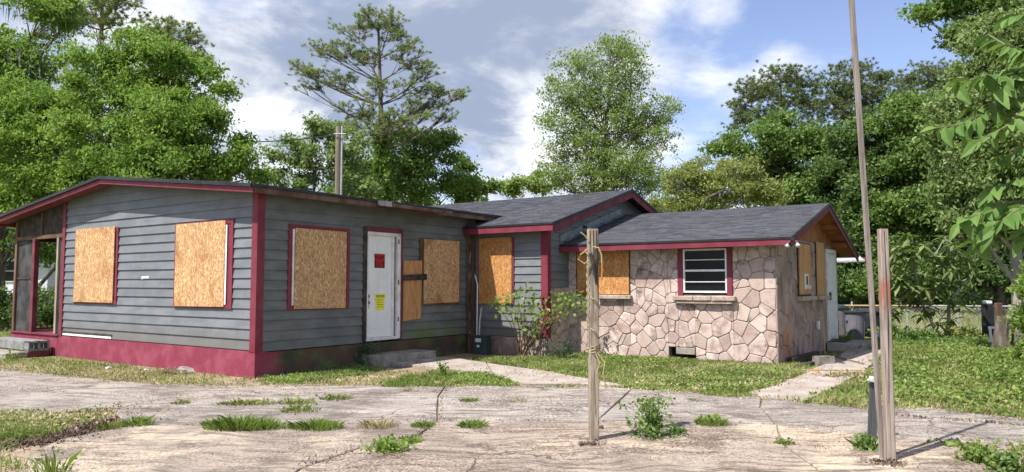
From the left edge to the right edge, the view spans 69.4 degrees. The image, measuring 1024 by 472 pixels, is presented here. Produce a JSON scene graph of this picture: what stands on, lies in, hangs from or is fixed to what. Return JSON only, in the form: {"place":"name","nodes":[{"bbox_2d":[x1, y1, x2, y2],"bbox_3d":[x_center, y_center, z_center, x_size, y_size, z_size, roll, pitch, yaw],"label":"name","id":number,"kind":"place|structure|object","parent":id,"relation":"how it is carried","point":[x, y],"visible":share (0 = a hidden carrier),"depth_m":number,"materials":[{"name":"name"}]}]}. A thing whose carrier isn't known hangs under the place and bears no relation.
{"place":"outdoors","nodes":[
{"label":"outdoors","id":0,"kind":"place"},
{"bbox_2d":[0,420,92,471],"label":"bare soil","id":1,"kind":"structure","parent":0,"point":[18,452],"depth_m":6.60,"materials":[{"name":"beige soil"}]},
{"bbox_2d":[0,407,115,448],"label":"lawn","id":2,"kind":"structure","parent":1,"relation":"on","point":[4,430],"depth_m":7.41,"materials":[{"name":"green plant"}]},
{"bbox_2d":[0,414,146,453],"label":"leaf litter","id":3,"kind":"object","parent":1,"relation":"on","point":[83,428],"visible":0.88,"depth_m":7.22,"materials":[{"name":"plant"}]},
{"bbox_2d":[140,14,216,76],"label":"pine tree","id":4,"kind":"object","parent":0,"point":[187,39],"visible":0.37,"depth_m":38.36,"materials":[{"name":"green plant"}]},
{"bbox_2d":[0,354,522,385],"bbox_3d":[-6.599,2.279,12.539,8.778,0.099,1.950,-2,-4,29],"label":"lawn","id":5,"kind":"structure","parent":0,"point":[75,364],"depth_m":12.77,"materials":[{"name":"green plant"}]},
{"bbox_2d":[258,364,385,383],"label":"lawn weeds","id":6,"kind":"object","parent":5,"relation":"on","point":[315,373],"visible":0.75,"depth_m":12.09,"materials":[{"name":"green plant"}]},
{"bbox_2d":[232,370,418,384],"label":"leaf litter","id":7,"kind":"object","parent":5,"relation":"on","point":[357,378],"visible":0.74,"depth_m":11.62,"materials":[{"name":"brown plant"}]},
{"bbox_2d":[379,369,520,386],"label":"lawn","id":8,"kind":"structure","parent":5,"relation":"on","point":[503,383],"depth_m":11.45,"materials":[{"name":"green plant"}]},
{"bbox_2d":[0,302,1015,417],"bbox_3d":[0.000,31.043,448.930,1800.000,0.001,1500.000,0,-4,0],"label":"ground","id":9,"kind":"structure","parent":0,"point":[910,309],"depth_m":15.91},
{"bbox_2d":[0,337,49,358],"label":"porch steps","id":10,"kind":"structure","parent":9,"relation":"on","point":[30,348],"depth_m":15.44,"materials":[{"name":"concrete"}]},
{"bbox_2d":[0,283,54,330],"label":"hedge","id":11,"kind":"object","parent":9,"relation":"on","point":[45,315],"visible":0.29,"depth_m":23.85,"materials":[{"name":"green plant"}]},
{"bbox_2d":[5,236,55,305],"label":"white house","id":12,"kind":"structure","parent":9,"relation":"on","point":[42,274],"depth_m":35.94,"materials":[{"name":"white paint"}]},
{"bbox_2d":[6,151,56,285],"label":"oak tree","id":13,"kind":"object","parent":9,"relation":"on","point":[47,252],"visible":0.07,"depth_m":30.59,"materials":[{"name":"green plant"}]},
{"bbox_2d":[0,0,96,325],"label":"oak tree","id":14,"kind":"object","parent":9,"relation":"on","point":[58,17],"visible":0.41,"depth_m":26.09,"materials":[{"name":"green plant"}]},
{"bbox_2d":[48,0,155,141],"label":"pine tree","id":15,"kind":"object","parent":9,"relation":"on","point":[103,20],"visible":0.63,"depth_m":40.55,"materials":[{"name":"green plant"}]},
{"bbox_2d":[0,16,279,233],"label":"broadleaf tree","id":16,"kind":"object","parent":9,"relation":"on","point":[155,133],"visible":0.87,"depth_m":22.50,"materials":[{"name":"green plant"}]},
{"bbox_2d":[255,110,389,198],"bbox_3d":[-7.473,-0.828,29.224,5.322,8.492,2.902,0,-4,0],"label":"broadleaf tree","id":17,"kind":"object","parent":9,"relation":"on","point":[370,186],"visible":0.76,"depth_m":29.00,"materials":[{"name":"green plant"}]},
{"bbox_2d":[334,126,345,194],"bbox_3d":[-6.322,-0.390,27.054,0.450,7.331,0.300,0,-4,0],"label":"utility pole","id":18,"kind":"object","parent":9,"relation":"on","point":[339,133],"visible":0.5,"depth_m":27.16,"materials":[{"name":"grey wood"}]},
{"bbox_2d":[284,3,471,201],"bbox_3d":[-6.241,-3.213,32.911,8.839,14.972,4.142,0,-4,6],"label":"pine tree","id":19,"kind":"object","parent":9,"relation":"on","point":[381,154],"visible":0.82,"depth_m":33.25,"materials":[{"name":"green plant"}]},
{"bbox_2d":[311,124,486,205],"bbox_3d":[-5.525,-0.916,36.246,8.623,9.677,5.158,0,-4,0],"label":"broadleaf tree","id":20,"kind":"object","parent":9,"relation":"on","point":[415,167],"visible":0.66,"depth_m":35.64,"materials":[{"name":"green plant"}]},
{"bbox_2d":[0,176,858,378],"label":"boarded up house","id":21,"kind":"structure","parent":9,"relation":"on","point":[240,279],"depth_m":14.47,"materials":[{"name":"grey wood"}]},
{"bbox_2d":[73,226,119,303],"bbox_3d":[-8.342,0.594,14.813,1.700,1.520,0.070,-3,-5,35],"label":"window","id":22,"kind":"structure","parent":21,"relation":"in","point":[96,270],"depth_m":14.72,"materials":[{"name":"beige wood"}]},
{"bbox_2d":[173,219,234,308],"bbox_3d":[-5.328,0.492,12.731,1.710,1.490,0.070,-3,-5,35],"label":"window","id":23,"kind":"structure","parent":21,"relation":"in","point":[204,250],"depth_m":12.65,"materials":[{"name":"brown wood"}]},
{"bbox_2d":[286,224,349,309],"bbox_3d":[-3.363,0.556,12.950,0.070,1.450,1.370,-3,-5,35],"label":"window","id":24,"kind":"structure","parent":21,"relation":"in","point":[318,262],"depth_m":12.87,"materials":[{"name":"beige wood"}]},
{"bbox_2d":[362,226,402,342],"bbox_3d":[-2.506,0.927,14.236,0.130,2.180,1.060,-3,-5,35],"label":"door","id":25,"kind":"structure","parent":21,"relation":"in","point":[386,324],"depth_m":14.27,"materials":[{"name":"white paint"}]},
{"bbox_2d":[419,238,459,304],"bbox_3d":[-1.515,0.757,15.612,0.070,1.380,1.310,-3,-5,35],"label":"window","id":26,"kind":"structure","parent":21,"relation":"in","point":[440,258],"depth_m":15.57,"materials":[{"name":"brown wood"}]},
{"bbox_2d":[478,237,514,303],"bbox_3d":[-0.349,0.757,16.148,0.960,1.450,0.065,-3,-5,35],"label":"window","id":27,"kind":"structure","parent":21,"relation":"in","point":[496,260],"depth_m":16.12,"materials":[{"name":"orange wood"}]},
{"bbox_2d":[576,250,632,298],"bbox_3d":[1.921,0.802,15.601,1.311,1.052,0.122,-3,-5,35],"label":"window","id":28,"kind":"structure","parent":21,"relation":"in","point":[615,283],"depth_m":15.49,"materials":[{"name":"brown wood"}]},
{"bbox_2d":[673,247,736,303],"bbox_3d":[3.734,0.721,14.372,1.247,1.192,0.204,-3,-5,35],"label":"window","id":29,"kind":"structure","parent":21,"relation":"in","point":[696,266],"depth_m":14.39,"materials":[{"name":"glass"}]},
{"bbox_2d":[796,242,816,300],"bbox_3d":[6.080,0.740,15.270,0.142,1.191,1.206,-3,-5,35],"label":"window","id":30,"kind":"structure","parent":21,"relation":"in","point":[804,293],"depth_m":15.15,"materials":[{"name":"brown wood"}]},
{"bbox_2d":[814,242,830,299],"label":"window","id":31,"kind":"structure","parent":21,"relation":"in","point":[819,247],"depth_m":16.35,"materials":[{"name":"brown wood"}]},
{"bbox_2d":[825,249,837,340],"bbox_3d":[7.485,1.373,17.362,0.130,2.100,0.960,-3,-5,35],"label":"side door","id":32,"kind":"structure","parent":21,"relation":"in","point":[830,255],"depth_m":17.33,"materials":[{"name":"white metal"}]},
{"bbox_2d":[440,150,505,203],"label":"broadleaf tree","id":33,"kind":"object","parent":9,"relation":"on","point":[492,186],"visible":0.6,"depth_m":38.13,"materials":[{"name":"green plant"}]},
{"bbox_2d":[472,308,491,354],"bbox_3d":[-0.647,2.052,15.968,0.360,1.002,0.258,-3,-5,35],"label":"utility box","id":34,"kind":"object","parent":9,"relation":"on","point":[481,344],"visible":1,"depth_m":15.86,"materials":[{"name":"metal"}]},
{"bbox_2d":[499,167,560,198],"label":"broadleaf tree","id":35,"kind":"object","parent":9,"relation":"on","point":[514,186],"visible":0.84,"depth_m":44.73,"materials":[{"name":"green plant"}]},
{"bbox_2d":[484,282,586,356],"bbox_3d":[0.622,1.714,15.127,2.454,1.584,0.934,0,-4,0],"label":"climbing shrub","id":36,"kind":"object","parent":9,"relation":"on","point":[532,340],"visible":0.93,"depth_m":15.19,"materials":[{"name":"green plant"}]},
{"bbox_2d":[544,337,585,359],"bbox_3d":[1.062,2.236,14.628,1.167,0.479,0.693,0,-4,0],"label":"leafy weed","id":37,"kind":"object","parent":9,"relation":"on","point":[565,349],"visible":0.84,"depth_m":14.64,"materials":[{"name":"green plant"}]},
{"bbox_2d":[526,26,685,200],"bbox_3d":[4.344,-2.749,32.354,7.844,12.737,4.807,0,-4,0],"label":"broadleaf tree","id":38,"kind":"object","parent":9,"relation":"on","point":[605,170],"visible":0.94,"depth_m":32.02,"materials":[{"name":"green plant"}]},
{"bbox_2d":[491,357,802,391],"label":"dead leaves","id":39,"kind":"object","parent":9,"relation":"on","point":[699,383],"visible":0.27,"depth_m":11.63,"materials":[{"name":"brown plant"}]},
{"bbox_2d":[502,357,797,390],"bbox_3d":[2.162,2.266,12.309,5.410,0.158,3.803,-1,-4,8],"label":"weed patch","id":40,"kind":"object","parent":9,"relation":"on","point":[669,370],"visible":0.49,"depth_m":12.32,"materials":[{"name":"green plant"}]},
{"bbox_2d":[642,152,797,212],"bbox_3d":[7.513,0.054,27.073,6.028,6.463,3.268,0,-4,0],"label":"broadleaf tree","id":41,"kind":"object","parent":9,"relation":"on","point":[743,186],"visible":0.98,"depth_m":26.74,"materials":[{"name":"green plant"}]},
{"bbox_2d":[721,58,842,134],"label":"pine tree","id":42,"kind":"object","parent":9,"relation":"on","point":[770,89],"visible":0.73,"depth_m":50.18,"materials":[{"name":"green plant"}]},
{"bbox_2d":[696,101,873,212],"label":"oak tree","id":43,"kind":"object","parent":9,"relation":"on","point":[776,135],"visible":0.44,"depth_m":42.41,"materials":[{"name":"green plant"}]},
{"bbox_2d":[658,195,1011,304],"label":"distant wood","id":44,"kind":"object","parent":9,"relation":"on","point":[943,298],"depth_m":57.23,"materials":[{"name":"green plant"}]},
{"bbox_2d":[827,339,871,351],"bbox_3d":[7.738,2.510,16.929,0.730,0.215,1.300,-3,-5,35],"label":"side step","id":45,"kind":"object","parent":9,"relation":"on","point":[842,345],"visible":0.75,"depth_m":16.50,"materials":[{"name":"concrete"}]},
{"bbox_2d":[804,57,902,303],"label":"pine tree","id":46,"kind":"object","parent":9,"relation":"on","point":[844,105],"visible":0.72,"depth_m":52.06,"materials":[{"name":"green plant"}]},
{"bbox_2d":[784,106,924,310],"bbox_3d":[18.986,-1.482,40.191,7.676,11.241,6.789,-3,-5,34],"label":"oak tree","id":47,"kind":"object","parent":9,"relation":"on","point":[846,168],"visible":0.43,"depth_m":39.30,"materials":[{"name":"green plant"}]},
{"bbox_2d":[843,311,867,339],"bbox_3d":[9.182,2.406,19.756,0.595,0.792,0.578,0,-4,0],"label":"trash bin","id":48,"kind":"object","parent":9,"relation":"on","point":[855,321],"visible":0.8,"depth_m":19.55,"materials":[{"name":"grey plastic"}]},
{"bbox_2d":[763,336,1023,418],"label":"lawn","id":49,"kind":"structure","parent":9,"relation":"on","point":[842,403],"depth_m":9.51,"materials":[{"name":"green plant"}]},
{"bbox_2d":[840,81,956,313],"bbox_3d":[20.699,-1.964,38.120,8.160,11.950,5.954,0,-4,0],"label":"oak tree","id":50,"kind":"object","parent":9,"relation":"on","point":[901,114],"visible":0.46,"depth_m":37.41,"materials":[{"name":"green plant"}]},
{"bbox_2d":[892,327,941,340],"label":"weed clump","id":51,"kind":"object","parent":9,"relation":"on","point":[921,332],"visible":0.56,"depth_m":19.07,"materials":[{"name":"green plant"}]},
{"bbox_2d":[883,56,955,304],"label":"pine tree","id":52,"kind":"object","parent":9,"relation":"on","point":[930,73],"visible":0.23,"depth_m":54.23,"materials":[{"name":"green plant"}]},
{"bbox_2d":[823,345,1023,414],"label":"dead leaves","id":53,"kind":"object","parent":9,"relation":"on","point":[963,385],"visible":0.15,"depth_m":9.90,"materials":[{"name":"brown plant"}]},
{"bbox_2d":[846,301,1011,334],"bbox_3d":[12.978,2.381,21.102,7.680,1.020,0.082,0,-4,0],"label":"chain link fence","id":54,"kind":"object","parent":9,"relation":"on","point":[866,306],"visible":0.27,"depth_m":21.09,"materials":[{"name":"grey metal"}]},
{"bbox_2d":[873,232,992,334],"bbox_3d":[11.206,1.366,19.645,3.446,2.886,1.748,0,-4,0],"label":"tree","id":55,"kind":"object","parent":9,"relation":"on","point":[931,293],"visible":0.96,"depth_m":19.44,"materials":[{"name":"green plant"}]},
{"bbox_2d":[878,333,992,347],"bbox_3d":[10.815,2.616,18.555,5.576,0.310,2.366,3,-5,-37],"label":"weed patch","id":56,"kind":"object","parent":9,"relation":"on","point":[952,338],"visible":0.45,"depth_m":18.08,"materials":[{"name":"green plant"}]},
{"bbox_2d":[848,339,1023,409],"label":"weed patch","id":57,"kind":"object","parent":9,"relation":"on","point":[912,392],"visible":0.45,"depth_m":11.40,"materials":[{"name":"green plant"}]},
{"bbox_2d":[895,0,1023,64],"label":"oak tree","id":58,"kind":"object","parent":9,"relation":"on","point":[928,12],"visible":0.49,"depth_m":26.42,"materials":[{"name":"green plant"}]},
{"bbox_2d":[942,322,987,339],"bbox_3d":[11.775,2.514,19.274,1.025,0.554,1.140,0,-4,0],"label":"weed clump","id":59,"kind":"object","parent":9,"relation":"on","point":[968,331],"visible":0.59,"depth_m":19.09,"materials":[{"name":"green plant"}]},
{"bbox_2d":[907,2,1023,346],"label":"broadleaf tree","id":60,"kind":"object","parent":9,"relation":"on","point":[957,184],"visible":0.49,"depth_m":15.91,"materials":[{"name":"green plant"}]},
{"bbox_2d":[918,155,1023,314],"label":"oak tree","id":61,"kind":"object","parent":9,"relation":"on","point":[995,275],"visible":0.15,"depth_m":35.08,"materials":[{"name":"green plant"}]},
{"bbox_2d":[981,300,994,335],"bbox_3d":[13.325,2.334,20.691,0.320,1.060,0.315,0,-4,0],"label":"gate post","id":62,"kind":"object","parent":9,"relation":"on","point":[987,314],"visible":0.68,"depth_m":20.59,"materials":[{"name":"plastic"}]},
{"bbox_2d":[954,344,1023,383],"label":"weed patch","id":63,"kind":"object","parent":9,"relation":"on","point":[1000,369],"visible":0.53,"depth_m":12.98,"materials":[{"name":"green plant"}]},
{"bbox_2d":[992,316,1010,350],"bbox_3d":[10.505,2.137,15.856,0.393,0.853,0.398,0,-4,0],"label":"tree stump","id":64,"kind":"object","parent":9,"relation":"on","point":[1001,335],"visible":0.69,"depth_m":15.76,"materials":[{"name":"brown wood"}]},
{"bbox_2d":[993,336,1023,364],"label":"shrub","id":65,"kind":"object","parent":9,"relation":"on","point":[1017,352],"visible":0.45,"depth_m":13.49,"materials":[{"name":"green plant"}]},
{"bbox_2d":[997,259,1023,337],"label":"shrub","id":66,"kind":"object","parent":9,"relation":"on","point":[1018,315],"visible":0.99,"depth_m":14.97,"materials":[{"name":"green plant"}]},
{"bbox_2d":[0,368,1023,471],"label":"driveway","id":67,"kind":"structure","parent":0,"point":[547,438],"depth_m":7.32,"materials":[{"name":"grey concrete"}]},
{"bbox_2d":[17,446,84,471],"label":"leafy weed","id":68,"kind":"object","parent":67,"relation":"on","point":[48,467],"visible":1,"depth_m":5.77,"materials":[{"name":"green plant"}]},
{"bbox_2d":[0,401,201,429],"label":"leaf litter","id":69,"kind":"object","parent":67,"relation":"on","point":[62,415],"visible":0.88,"depth_m":8.30,"materials":[{"name":"brown plant"}]},
{"bbox_2d":[120,414,157,426],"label":"grass tuft","id":70,"kind":"object","parent":67,"relation":"on","point":[140,421],"visible":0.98,"depth_m":7.76,"materials":[{"name":"green plant"}]},
{"bbox_2d":[196,412,288,430],"bbox_3d":[-2.773,1.888,7.609,1.037,0.191,0.614,0,-4,0],"label":"grass tuft","id":71,"kind":"object","parent":67,"relation":"on","point":[229,423],"visible":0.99,"depth_m":7.51,"materials":[{"name":"green plant"}]},
{"bbox_2d":[212,397,277,407],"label":"grass tuft","id":72,"kind":"object","parent":67,"relation":"on","point":[246,403],"visible":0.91,"depth_m":9.08,"materials":[{"name":"green plant"}]},
{"bbox_2d":[279,402,321,414],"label":"grass tuft","id":73,"kind":"object","parent":67,"relation":"on","point":[298,407],"visible":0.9,"depth_m":8.59,"materials":[{"name":"green plant"}]},
{"bbox_2d":[286,417,345,430],"bbox_3d":[-2.016,1.912,7.556,0.680,0.137,0.528,0,-4,0],"label":"grass tuft","id":74,"kind":"object","parent":67,"relation":"on","point":[317,424],"visible":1,"depth_m":7.54,"materials":[{"name":"green plant"}]},
{"bbox_2d":[355,417,399,428],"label":"grass tuft","id":75,"kind":"object","parent":67,"relation":"on","point":[378,424],"visible":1,"depth_m":7.66,"materials":[{"name":"beige plant"}]},
{"bbox_2d":[360,433,415,454],"bbox_3d":[-1.126,1.858,6.601,0.532,0.166,0.538,-1,-4,21],"label":"leafy weed","id":76,"kind":"object","parent":67,"relation":"on","point":[384,444],"visible":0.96,"depth_m":6.52,"materials":[{"name":"green plant"}]},
{"bbox_2d":[453,417,489,428],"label":"grass tuft","id":77,"kind":"object","parent":67,"relation":"on","point":[473,423],"visible":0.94,"depth_m":7.65,"materials":[{"name":"green plant"}]},
{"bbox_2d":[0,366,1010,429],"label":"leaf litter","id":78,"kind":"object","parent":67,"relation":"on","point":[466,389],"visible":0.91,"depth_m":10.66,"materials":[{"name":"brown plant"}]},
{"bbox_2d":[0,365,1020,420],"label":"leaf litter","id":79,"kind":"object","parent":67,"relation":"on","point":[239,384],"visible":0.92,"depth_m":10.78,"materials":[{"name":"brown plant"}]},
{"bbox_2d":[587,229,598,439],"bbox_3d":[0.781,0.949,7.095,0.106,2.038,0.110,0,-4,0],"label":"timber post","id":80,"kind":"object","parent":67,"relation":"on","point":[593,362],"visible":0.91,"depth_m":7.05,"materials":[{"name":"brown wood"}]},
{"bbox_2d":[577,232,606,388],"bbox_3d":[0.759,0.705,7.100,0.272,1.488,0.187,0,-4,0],"label":"yellow rope","id":81,"kind":"object","parent":80,"relation":"attached to","point":[594,262],"visible":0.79,"depth_m":7.05,"materials":[{"name":"brown fabric"}]},
{"bbox_2d":[618,393,689,440],"bbox_3d":[1.369,1.759,7.163,0.671,0.441,0.628,0,-4,0],"label":"leafy weed","id":82,"kind":"object","parent":67,"relation":"on","point":[653,422],"visible":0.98,"depth_m":7.14,"materials":[{"name":"green plant"}]},
{"bbox_2d":[693,413,732,427],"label":"grass tuft","id":83,"kind":"object","parent":67,"relation":"on","point":[711,420],"visible":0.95,"depth_m":7.78,"materials":[{"name":"green plant"}]},
{"bbox_2d":[845,433,878,451],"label":"leafy weed","id":84,"kind":"object","parent":67,"relation":"on","point":[866,442],"visible":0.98,"depth_m":6.63,"materials":[{"name":"green plant"}]},
{"bbox_2d":[848,0,883,458],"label":"thin pole","id":85,"kind":"object","parent":67,"relation":"on","point":[861,149],"visible":0.99,"depth_m":6.41,"materials":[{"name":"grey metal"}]},
{"bbox_2d":[867,382,876,438],"bbox_3d":[3.471,1.673,7.106,0.119,0.595,0.036,0,-4,0],"label":"short stake","id":86,"kind":"object","parent":67,"relation":"on","point":[872,424],"visible":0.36,"depth_m":7.09,"materials":[{"name":"grey metal"}]},
{"bbox_2d":[877,229,895,460],"bbox_3d":[3.196,0.927,6.309,0.080,1.979,0.083,0,-4,0],"label":"timber post","id":87,"kind":"object","parent":67,"relation":"on","point":[888,407],"visible":0.97,"depth_m":6.29,"materials":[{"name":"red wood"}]},
{"bbox_2d":[950,440,1009,464],"bbox_3d":[3.906,1.823,6.187,0.397,0.188,0.374,2,-4,-25],"label":"leafy weed","id":88,"kind":"object","parent":67,"relation":"on","point":[974,452],"visible":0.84,"depth_m":6.16,"materials":[{"name":"green plant"}]},
{"bbox_2d":[979,450,1023,471],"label":"leafy weed","id":89,"kind":"object","parent":67,"relation":"on","point":[1009,461],"visible":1,"depth_m":5.81,"materials":[{"name":"green plant"}]},
{"bbox_2d":[0,0,1023,208],"label":"sky","id":90,"kind":"structure","parent":0,"point":[498,49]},
{"bbox_2d":[8,369,1023,471],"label":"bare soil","id":91,"kind":"structure","parent":0,"point":[110,416],"depth_m":8.64,"materials":[{"name":"brown soil"}]},
{"bbox_2d":[407,357,632,387],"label":"walkway","id":92,"kind":"structure","parent":0,"point":[527,378],"depth_m":12.27,"materials":[{"name":"concrete"}]},
{"bbox_2d":[362,349,440,367],"bbox_3d":[-2.043,2.321,14.031,0.820,0.210,1.440,-3,-5,35],"label":"door step","id":93,"kind":"object","parent":92,"relation":"on","point":[401,358],"depth_m":13.68,"materials":[{"name":"concrete"}]},
{"bbox_2d":[470,351,811,396],"bbox_3d":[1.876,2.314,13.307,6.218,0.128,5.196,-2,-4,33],"label":"lawn","id":94,"kind":"structure","parent":0,"point":[578,361],"depth_m":12.47,"materials":[{"name":"green plant"}]},
{"bbox_2d":[744,349,880,401],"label":"side walk","id":95,"kind":"structure","parent":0,"point":[819,382],"depth_m":11.32,"materials":[{"name":"concrete"}]},
{"bbox_2d":[802,369,880,379],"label":"leaf litter","id":96,"kind":"object","parent":95,"relation":"on","point":[850,374],"visible":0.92,"depth_m":11.93,"materials":[{"name":"beige plant"}]},
{"bbox_2d":[892,310,1011,335],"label":"field","id":97,"kind":"structure","parent":0,"point":[970,314],"depth_m":29.50,"materials":[{"name":"green plant"}]},
{"bbox_2d":[920,14,1023,265],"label":"overhanging branch","id":98,"kind":"object","parent":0,"point":[1002,89],"visible":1,"depth_m":4.62,"materials":[{"name":"green plant"}]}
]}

